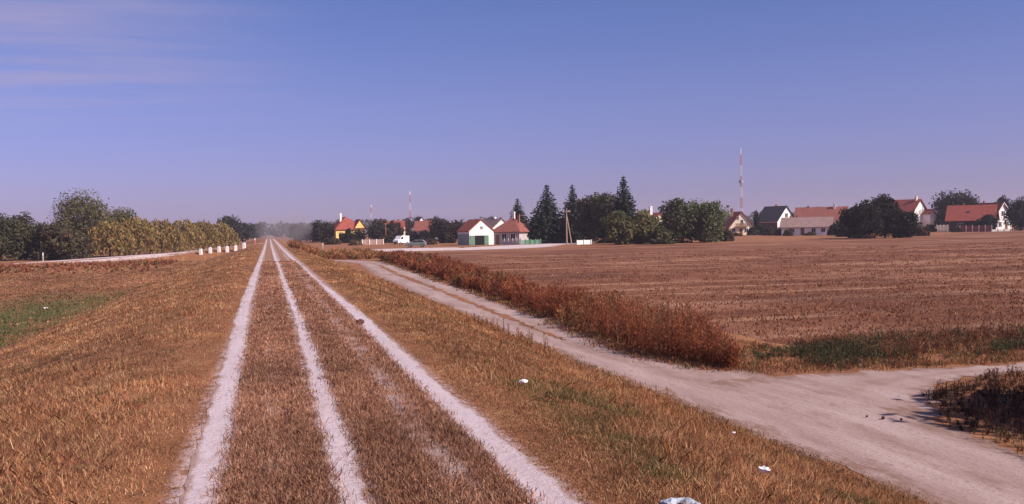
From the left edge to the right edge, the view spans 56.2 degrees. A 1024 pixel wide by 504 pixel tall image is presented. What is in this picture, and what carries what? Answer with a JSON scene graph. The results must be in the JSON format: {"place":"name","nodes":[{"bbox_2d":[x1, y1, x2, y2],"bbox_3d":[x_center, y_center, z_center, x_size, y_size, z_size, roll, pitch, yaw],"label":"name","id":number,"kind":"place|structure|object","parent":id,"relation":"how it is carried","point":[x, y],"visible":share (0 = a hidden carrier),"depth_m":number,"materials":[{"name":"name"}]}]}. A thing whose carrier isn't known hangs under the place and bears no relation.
{"place":"outdoors","nodes":[
{"label":"outdoors","id":0,"kind":"place"},
{"bbox_2d":[14,243,262,263],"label":"ramp road","id":1,"kind":"structure","parent":0,"point":[146,256],"depth_m":143.86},
{"bbox_2d":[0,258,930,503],"bbox_3d":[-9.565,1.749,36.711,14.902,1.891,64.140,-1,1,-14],"label":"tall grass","id":2,"kind":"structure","parent":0,"point":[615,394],"depth_m":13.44,"materials":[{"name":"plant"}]},
{"bbox_2d":[364,242,594,251],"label":"village street","id":3,"kind":"structure","parent":0,"point":[486,247],"depth_m":166.24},
{"bbox_2d":[0,224,1023,503],"bbox_3d":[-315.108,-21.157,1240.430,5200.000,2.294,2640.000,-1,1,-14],"label":"ground","id":4,"kind":"structure","parent":0,"point":[166,474],"depth_m":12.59,"materials":[{"name":"plant"}]},
{"bbox_2d":[0,213,39,260],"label":"deciduous tree","id":5,"kind":"object","parent":4,"relation":"on","point":[8,241],"visible":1,"depth_m":165.73,"materials":[{"name":"green plant"}]},
{"bbox_2d":[8,211,41,259],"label":"deciduous tree","id":6,"kind":"object","parent":4,"relation":"on","point":[29,218],"visible":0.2,"depth_m":171.22,"materials":[{"name":"green plant"}]},
{"bbox_2d":[28,219,71,260],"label":"bush","id":7,"kind":"object","parent":4,"relation":"on","point":[47,234],"visible":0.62,"depth_m":166.30,"materials":[{"name":"green plant"}]},
{"bbox_2d":[48,229,97,259],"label":"bush","id":8,"kind":"object","parent":4,"relation":"on","point":[70,244],"visible":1,"depth_m":164.38,"materials":[{"name":"green plant"}]},
{"bbox_2d":[46,188,119,253],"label":"deciduous tree","id":9,"kind":"object","parent":4,"relation":"on","point":[87,219],"visible":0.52,"depth_m":179.45,"materials":[{"name":"green plant"}]},
{"bbox_2d":[0,258,178,274],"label":"bank weeds","id":10,"kind":"object","parent":4,"relation":"on","point":[87,264],"visible":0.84,"depth_m":126.52,"materials":[{"name":"plant"}]},
{"bbox_2d":[0,260,205,348],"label":"meadow grass","id":11,"kind":"structure","parent":4,"relation":"on","point":[106,276],"depth_m":72.51,"materials":[{"name":"plant"}]},
{"bbox_2d":[86,219,138,257],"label":"willow tree","id":12,"kind":"object","parent":4,"relation":"on","point":[116,237],"visible":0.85,"depth_m":170.47,"materials":[{"name":"green plant"}]},
{"bbox_2d":[105,207,145,255],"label":"deciduous tree","id":13,"kind":"object","parent":4,"relation":"on","point":[126,215],"visible":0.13,"depth_m":186.86,"materials":[{"name":"green plant"}]},
{"bbox_2d":[108,215,165,254],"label":"willow tree","id":14,"kind":"object","parent":4,"relation":"on","point":[147,236],"visible":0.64,"depth_m":183.02,"materials":[{"name":"green plant"}]},
{"bbox_2d":[139,218,186,253],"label":"willow tree","id":15,"kind":"object","parent":4,"relation":"on","point":[165,228],"visible":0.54,"depth_m":194.90,"materials":[{"name":"green plant"}]},
{"bbox_2d":[162,218,208,252],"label":"willow tree","id":16,"kind":"object","parent":4,"relation":"on","point":[189,233],"visible":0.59,"depth_m":210.66,"materials":[{"name":"green plant"}]},
{"bbox_2d":[188,219,224,249],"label":"willow tree","id":17,"kind":"object","parent":4,"relation":"on","point":[212,233],"visible":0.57,"depth_m":226.63,"materials":[{"name":"green plant"}]},
{"bbox_2d":[204,222,241,248],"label":"willow tree","id":18,"kind":"object","parent":4,"relation":"on","point":[229,235],"visible":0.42,"depth_m":248.84,"materials":[{"name":"green plant"}]},
{"bbox_2d":[180,239,266,503],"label":"wheel track","id":19,"kind":"structure","parent":4,"relation":"on","point":[200,465],"depth_m":8.89,"materials":[{"name":"gravel"}]},
{"bbox_2d":[217,214,247,245],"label":"deciduous tree","id":20,"kind":"object","parent":4,"relation":"on","point":[233,224],"visible":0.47,"depth_m":328.96,"materials":[{"name":"green plant"}]},
{"bbox_2d":[238,223,255,242],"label":"deciduous tree","id":21,"kind":"object","parent":4,"relation":"on","point":[248,230],"visible":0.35,"depth_m":398.54,"materials":[{"name":"green plant"}]},
{"bbox_2d":[249,223,265,238],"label":"deciduous tree","id":22,"kind":"object","parent":4,"relation":"on","point":[258,231],"visible":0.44,"depth_m":457.84,"materials":[{"name":"green plant"}]},
{"bbox_2d":[287,222,309,241],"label":"deciduous tree","id":23,"kind":"object","parent":4,"relation":"on","point":[295,234],"visible":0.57,"depth_m":328.13,"materials":[{"name":"green plant"}]},
{"bbox_2d":[300,222,317,242],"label":"deciduous tree","id":24,"kind":"object","parent":4,"relation":"on","point":[306,230],"visible":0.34,"depth_m":308.20,"materials":[{"name":"green plant"}]},
{"bbox_2d":[270,240,370,503],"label":"wheel track","id":25,"kind":"structure","parent":4,"relation":"on","point":[350,480],"depth_m":8.55,"materials":[{"name":"gravel"}]},
{"bbox_2d":[311,220,335,242],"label":"deciduous tree","id":26,"kind":"object","parent":4,"relation":"on","point":[323,232],"visible":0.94,"depth_m":298.14,"materials":[{"name":"green plant"}]},
{"bbox_2d":[323,237,340,244],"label":"bush","id":27,"kind":"object","parent":4,"relation":"on","point":[333,241],"visible":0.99,"depth_m":249.10,"materials":[{"name":"green plant"}]},
{"bbox_2d":[285,240,388,259],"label":"weeds","id":28,"kind":"object","parent":4,"relation":"on","point":[347,253],"visible":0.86,"depth_m":114.00,"materials":[{"name":"plant"}]},
{"bbox_2d":[330,213,365,238],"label":"house","id":29,"kind":"structure","parent":4,"relation":"on","point":[343,224],"depth_m":300.65,"materials":[{"name":"yellow paint"}]},
{"bbox_2d":[339,228,366,242],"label":"bush","id":30,"kind":"object","parent":4,"relation":"on","point":[348,236],"visible":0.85,"depth_m":273.77,"materials":[{"name":"green plant"}]},
{"bbox_2d":[348,239,362,245],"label":"bush","id":31,"kind":"object","parent":4,"relation":"on","point":[353,242],"visible":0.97,"depth_m":225.24,"materials":[{"name":"green plant"}]},
{"bbox_2d":[362,239,383,244],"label":"garden wall","id":32,"kind":"structure","parent":4,"relation":"on","point":[372,241],"depth_m":234.21,"materials":[{"name":"pink paint"}]},
{"bbox_2d":[365,219,386,239],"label":"deciduous tree","id":33,"kind":"object","parent":4,"relation":"on","point":[374,231],"visible":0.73,"depth_m":298.70,"materials":[{"name":"green plant"}]},
{"bbox_2d":[200,260,557,503],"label":"trampled grass","id":34,"kind":"structure","parent":4,"relation":"on","point":[395,460],"depth_m":8.22,"materials":[{"name":"plant"}]},
{"bbox_2d":[381,232,394,242],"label":"bush","id":35,"kind":"object","parent":4,"relation":"on","point":[389,238],"visible":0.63,"depth_m":260.91,"materials":[{"name":"green plant"}]},
{"bbox_2d":[380,220,405,237],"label":"deciduous tree","id":36,"kind":"object","parent":4,"relation":"on","point":[397,230],"visible":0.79,"depth_m":288.48,"materials":[{"name":"green plant"}]},
{"bbox_2d":[386,219,405,235],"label":"house","id":37,"kind":"structure","parent":4,"relation":"on","point":[403,224],"depth_m":334.13,"materials":[{"name":"beige paint"}]},
{"bbox_2d":[393,236,408,243],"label":"van","id":38,"kind":"object","parent":4,"relation":"on","point":[401,239],"visible":0.93,"depth_m":228.88,"materials":[{"name":"white paint"}]},
{"bbox_2d":[403,217,413,233],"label":"deciduous tree","id":39,"kind":"object","parent":4,"relation":"on","point":[408,223],"visible":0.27,"depth_m":362.70,"materials":[{"name":"green plant"}]},
{"bbox_2d":[405,230,418,241],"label":"bush","id":40,"kind":"object","parent":4,"relation":"on","point":[413,235],"visible":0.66,"depth_m":283.59,"materials":[{"name":"green plant"}]},
{"bbox_2d":[405,240,426,246],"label":"parked car","id":41,"kind":"object","parent":4,"relation":"on","point":[421,243],"visible":0.99,"depth_m":183.10,"materials":[{"name":"grey paint"}]},
{"bbox_2d":[413,219,437,239],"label":"house","id":42,"kind":"structure","parent":4,"relation":"on","point":[420,226],"depth_m":294.40,"materials":[{"name":"red paint"}]},
{"bbox_2d":[273,239,581,503],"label":"wheel track","id":43,"kind":"structure","parent":4,"relation":"on","point":[479,427],"depth_m":8.34,"materials":[{"name":"gravel"}]},
{"bbox_2d":[417,230,437,240],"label":"bush","id":44,"kind":"object","parent":4,"relation":"on","point":[424,236],"visible":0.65,"depth_m":278.94,"materials":[{"name":"green plant"}]},
{"bbox_2d":[425,238,436,244],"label":"bush","id":45,"kind":"object","parent":4,"relation":"on","point":[430,241],"visible":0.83,"depth_m":213.97,"materials":[{"name":"green plant"}]},
{"bbox_2d":[427,216,450,238],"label":"deciduous tree","id":46,"kind":"object","parent":4,"relation":"on","point":[437,224],"visible":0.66,"depth_m":280.10,"materials":[{"name":"green plant"}]},
{"bbox_2d":[437,230,455,242],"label":"bush","id":47,"kind":"object","parent":4,"relation":"on","point":[447,236],"visible":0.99,"depth_m":233.81,"materials":[{"name":"green plant"}]},
{"bbox_2d":[441,219,463,240],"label":"deciduous tree","id":48,"kind":"object","parent":4,"relation":"on","point":[454,227],"visible":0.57,"depth_m":268.37,"materials":[{"name":"green plant"}]},
{"bbox_2d":[456,219,494,244],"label":"shed","id":49,"kind":"structure","parent":4,"relation":"on","point":[475,231],"depth_m":197.25,"materials":[{"name":"white paint"}]},
{"bbox_2d":[475,235,483,244],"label":"doorway","id":50,"kind":"structure","parent":49,"relation":"in","point":[479,240],"depth_m":196.75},
{"bbox_2d":[485,217,505,228],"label":"house","id":51,"kind":"structure","parent":4,"relation":"on","point":[494,223],"depth_m":226.27,"materials":[{"name":"white paint"}]},
{"bbox_2d":[504,238,520,244],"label":"picket fence","id":52,"kind":"object","parent":4,"relation":"on","point":[512,240],"visible":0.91,"depth_m":189.21,"materials":[{"name":"wood"}]},
{"bbox_2d":[494,212,533,244],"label":"house","id":53,"kind":"structure","parent":4,"relation":"on","point":[513,228],"depth_m":198.65,"materials":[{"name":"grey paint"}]},
{"bbox_2d":[368,275,667,396],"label":"tall weeds","id":54,"kind":"object","parent":4,"relation":"on","point":[529,342],"visible":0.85,"depth_m":27.83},
{"bbox_2d":[509,199,528,226],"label":"spruce tree","id":55,"kind":"object","parent":4,"relation":"on","point":[518,211],"visible":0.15,"depth_m":239.51,"materials":[{"name":"green plant"}]},
{"bbox_2d":[28,210,1017,236],"bbox_3d":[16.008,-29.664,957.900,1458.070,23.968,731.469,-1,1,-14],"label":"distant woods","id":56,"kind":"object","parent":4,"relation":"on","point":[282,230],"visible":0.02,"depth_m":875.90,"materials":[{"name":"green plant"}]},
{"bbox_2d":[520,239,540,244],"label":"picket fence","id":57,"kind":"object","parent":4,"relation":"on","point":[530,241],"visible":0.91,"depth_m":188.96,"materials":[{"name":"green paint"}]},
{"bbox_2d":[526,183,574,243],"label":"spruce tree","id":58,"kind":"object","parent":4,"relation":"on","point":[548,226],"visible":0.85,"depth_m":201.32,"materials":[{"name":"green plant"}]},
{"bbox_2d":[378,249,744,369],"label":"dry weeds","id":59,"kind":"object","parent":4,"relation":"on","point":[650,324],"visible":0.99,"depth_m":29.27,"materials":[{"name":"plant"}]},
{"bbox_2d":[564,208,571,243],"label":"utility pole","id":60,"kind":"object","parent":4,"relation":"on","point":[566,211],"visible":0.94,"depth_m":183.88,"materials":[{"name":"brown wood"}]},
{"bbox_2d":[560,185,595,241],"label":"spruce tree","id":61,"kind":"object","parent":4,"relation":"on","point":[572,214],"visible":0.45,"depth_m":210.74,"materials":[{"name":"green plant"}]},
{"bbox_2d":[576,239,591,244],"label":"garden wall","id":62,"kind":"structure","parent":4,"relation":"on","point":[578,242],"depth_m":180.97,"materials":[{"name":"white paint"}]},
{"bbox_2d":[570,192,599,239],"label":"deciduous tree","id":63,"kind":"object","parent":4,"relation":"on","point":[583,225],"visible":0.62,"depth_m":198.59,"materials":[{"name":"green plant"}]},
{"bbox_2d":[589,192,616,240],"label":"deciduous tree","id":64,"kind":"object","parent":4,"relation":"on","point":[600,207],"visible":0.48,"depth_m":194.47,"materials":[{"name":"green plant"}]},
{"bbox_2d":[595,177,638,242],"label":"spruce tree","id":65,"kind":"object","parent":4,"relation":"on","point":[622,202],"visible":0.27,"depth_m":189.06,"materials":[{"name":"green plant"}]},
{"bbox_2d":[600,209,638,244],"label":"deciduous tree","id":66,"kind":"object","parent":4,"relation":"on","point":[620,227],"visible":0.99,"depth_m":168.32,"materials":[{"name":"green plant"}]},
{"bbox_2d":[627,208,661,243],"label":"deciduous tree","id":67,"kind":"object","parent":4,"relation":"on","point":[645,222],"visible":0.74,"depth_m":169.88,"materials":[{"name":"green plant"}]},
{"bbox_2d":[648,206,666,224],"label":"house","id":68,"kind":"structure","parent":4,"relation":"on","point":[654,214],"depth_m":213.07,"materials":[{"name":"beige paint"}]},
{"bbox_2d":[650,225,675,243],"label":"bush","id":69,"kind":"object","parent":4,"relation":"on","point":[662,235],"visible":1,"depth_m":166.72,"materials":[{"name":"green plant"}]},
{"bbox_2d":[657,197,703,242],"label":"deciduous tree","id":70,"kind":"object","parent":4,"relation":"on","point":[676,219],"visible":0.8,"depth_m":174.32,"materials":[{"name":"green plant"}]},
{"bbox_2d":[660,497,700,503],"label":"plastic bag","id":71,"kind":"object","parent":4,"relation":"on","point":[671,500],"visible":0.94,"depth_m":5.77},
{"bbox_2d":[377,261,1023,374],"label":"verge grass","id":72,"kind":"structure","parent":4,"relation":"on","point":[796,365],"depth_m":22.71,"materials":[{"name":"plant"}]},
{"bbox_2d":[679,198,732,242],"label":"deciduous tree","id":73,"kind":"object","parent":4,"relation":"on","point":[713,219],"visible":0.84,"depth_m":173.43,"materials":[{"name":"green plant"}]},
{"bbox_2d":[719,229,733,240],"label":"bush","id":74,"kind":"object","parent":4,"relation":"on","point":[728,236],"visible":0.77,"depth_m":184.15,"materials":[{"name":"green plant"}]},
{"bbox_2d":[723,208,752,234],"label":"house","id":75,"kind":"structure","parent":4,"relation":"on","point":[739,222],"depth_m":291.91,"materials":[{"name":"beige paint"}]},
{"bbox_2d":[739,148,742,210],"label":"radio mast","id":76,"kind":"object","parent":4,"relation":"on","point":[741,181],"visible":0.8,"depth_m":558.85,"materials":[{"name":"metal"}]},
{"bbox_2d":[746,225,758,234],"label":"bush","id":77,"kind":"object","parent":4,"relation":"on","point":[753,230],"visible":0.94,"depth_m":275.12,"materials":[{"name":"green plant"}]},
{"bbox_2d":[753,210,759,226],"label":"cypress tree","id":78,"kind":"object","parent":4,"relation":"on","point":[756,218],"visible":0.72,"depth_m":284.52,"materials":[{"name":"green plant"}]},
{"bbox_2d":[756,224,769,234],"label":"bush","id":79,"kind":"object","parent":4,"relation":"on","point":[761,227],"visible":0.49,"depth_m":276.85,"materials":[{"name":"green plant"}]},
{"bbox_2d":[758,466,771,472],"bbox_3d":[1.883,1.625,7.143,0.095,0.054,0.112,-1,1,6],"label":"crumpled paper","id":80,"kind":"object","parent":4,"relation":"on","point":[763,469],"visible":0.97,"depth_m":7.12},
{"bbox_2d":[761,227,776,234],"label":"bush","id":81,"kind":"object","parent":4,"relation":"on","point":[771,230],"visible":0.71,"depth_m":267.06,"materials":[{"name":"green plant"}]},
{"bbox_2d":[759,204,793,228],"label":"house","id":82,"kind":"structure","parent":4,"relation":"on","point":[770,216],"depth_m":300.79,"materials":[{"name":"white paint"}]},
{"bbox_2d":[782,228,793,235],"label":"bush","id":83,"kind":"object","parent":4,"relation":"on","point":[787,232],"visible":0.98,"depth_m":247.25,"materials":[{"name":"green plant"}]},
{"bbox_2d":[779,215,834,235],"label":"house","id":84,"kind":"structure","parent":4,"relation":"on","point":[796,225],"depth_m":252.10,"materials":[{"name":"white paint"}]},
{"bbox_2d":[794,204,848,223],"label":"house","id":85,"kind":"structure","parent":4,"relation":"on","point":[808,211],"depth_m":297.01,"materials":[{"name":"tile"}]},
{"bbox_2d":[827,221,839,235],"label":"bush","id":86,"kind":"object","parent":4,"relation":"on","point":[830,231],"visible":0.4,"depth_m":239.40,"materials":[{"name":"green plant"}]},
{"bbox_2d":[833,222,847,236],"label":"bush","id":87,"kind":"object","parent":4,"relation":"on","point":[838,232],"visible":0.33,"depth_m":213.28,"materials":[{"name":"green plant"}]},
{"bbox_2d":[836,199,885,238],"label":"deciduous tree","id":88,"kind":"object","parent":4,"relation":"on","point":[860,218],"visible":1,"depth_m":184.13,"materials":[{"name":"green plant"}]},
{"bbox_2d":[740,324,1023,372],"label":"green weeds","id":89,"kind":"object","parent":4,"relation":"on","point":[845,349],"visible":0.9,"depth_m":22.66,"materials":[{"name":"plant"}]},
{"bbox_2d":[868,193,901,237],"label":"deciduous tree","id":90,"kind":"object","parent":4,"relation":"on","point":[885,204],"visible":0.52,"depth_m":188.12,"materials":[{"name":"green plant"}]},
{"bbox_2d":[883,209,922,237],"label":"deciduous tree","id":91,"kind":"object","parent":4,"relation":"on","point":[907,223],"visible":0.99,"depth_m":185.31,"materials":[{"name":"green plant"}]},
{"bbox_2d":[792,316,1023,358],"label":"rusty weeds","id":92,"kind":"object","parent":4,"relation":"on","point":[1004,332],"visible":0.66,"depth_m":24.32,"materials":[{"name":"plant"}]},
{"bbox_2d":[894,196,935,227],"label":"house","id":93,"kind":"structure","parent":4,"relation":"on","point":[926,216],"depth_m":299.99,"materials":[{"name":"white paint"}]},
{"bbox_2d":[913,227,929,235],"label":"bush","id":94,"kind":"object","parent":4,"relation":"on","point":[923,232],"visible":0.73,"depth_m":203.94,"materials":[{"name":"green plant"}]},
{"bbox_2d":[923,224,936,231],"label":"bush","id":95,"kind":"object","parent":4,"relation":"on","point":[929,228],"visible":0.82,"depth_m":271.33,"materials":[{"name":"green plant"}]},
{"bbox_2d":[933,209,948,230],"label":"deciduous tree","id":96,"kind":"object","parent":4,"relation":"on","point":[939,220],"visible":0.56,"depth_m":283.68,"materials":[{"name":"green plant"}]},
{"bbox_2d":[936,225,948,231],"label":"board fence","id":97,"kind":"object","parent":4,"relation":"on","point":[941,229],"visible":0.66,"depth_m":280.16,"materials":[{"name":"white paint"}]},
{"bbox_2d":[928,188,984,215],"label":"deciduous tree","id":98,"kind":"object","parent":4,"relation":"on","point":[952,199],"visible":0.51,"depth_m":296.97,"materials":[{"name":"green plant"}]},
{"bbox_2d":[945,203,999,231],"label":"house","id":99,"kind":"structure","parent":4,"relation":"on","point":[962,215],"depth_m":266.99,"materials":[{"name":"red tile"}]},
{"bbox_2d":[921,363,1023,454],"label":"weeds","id":100,"kind":"object","parent":4,"relation":"on","point":[992,400],"visible":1,"depth_m":16.38,"materials":[{"name":"plant"}]},
{"bbox_2d":[959,225,991,231],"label":"board fence","id":101,"kind":"object","parent":4,"relation":"on","point":[985,228],"visible":0.97,"depth_m":253.93,"materials":[{"name":"brown paint"}]},
{"bbox_2d":[977,214,999,228],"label":"deciduous tree","id":102,"kind":"object","parent":4,"relation":"on","point":[987,219],"visible":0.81,"depth_m":256.96,"materials":[{"name":"green plant"}]},
{"bbox_2d":[978,201,1010,228],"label":"house","id":103,"kind":"structure","parent":4,"relation":"on","point":[1002,206],"depth_m":289.89,"materials":[{"name":"white paint"}]},
{"bbox_2d":[994,195,1010,206],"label":"deciduous tree","id":104,"kind":"object","parent":4,"relation":"on","point":[1002,199],"visible":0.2,"depth_m":333.62,"materials":[{"name":"green plant"}]},
{"bbox_2d":[1001,196,1023,230],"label":"deciduous tree","id":105,"kind":"object","parent":4,"relation":"on","point":[1015,212],"visible":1,"depth_m":260.94,"materials":[{"name":"green plant"}]},
{"bbox_2d":[0,0,1023,233],"label":"sky","id":106,"kind":"structure","parent":0,"point":[253,111],"materials":[{"name":"blue"}]},
{"bbox_2d":[333,260,1023,503],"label":"dirt road","id":107,"kind":"structure","parent":0,"point":[929,459],"depth_m":15.16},
{"bbox_2d":[378,265,564,339],"bbox_3d":[-5.581,1.882,58.478,0.750,0.001,64.033,-1,1,-12],"label":"grass strip","id":108,"kind":"object","parent":107,"relation":"on","point":[465,300],"depth_m":41.96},
{"bbox_2d":[414,230,1023,346],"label":"field","id":109,"kind":"structure","parent":0,"point":[984,239],"depth_m":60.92,"materials":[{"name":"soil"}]},
{"bbox_2d":[709,362,1023,416],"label":"dirt road","id":110,"kind":"structure","parent":0,"point":[900,390],"depth_m":18.91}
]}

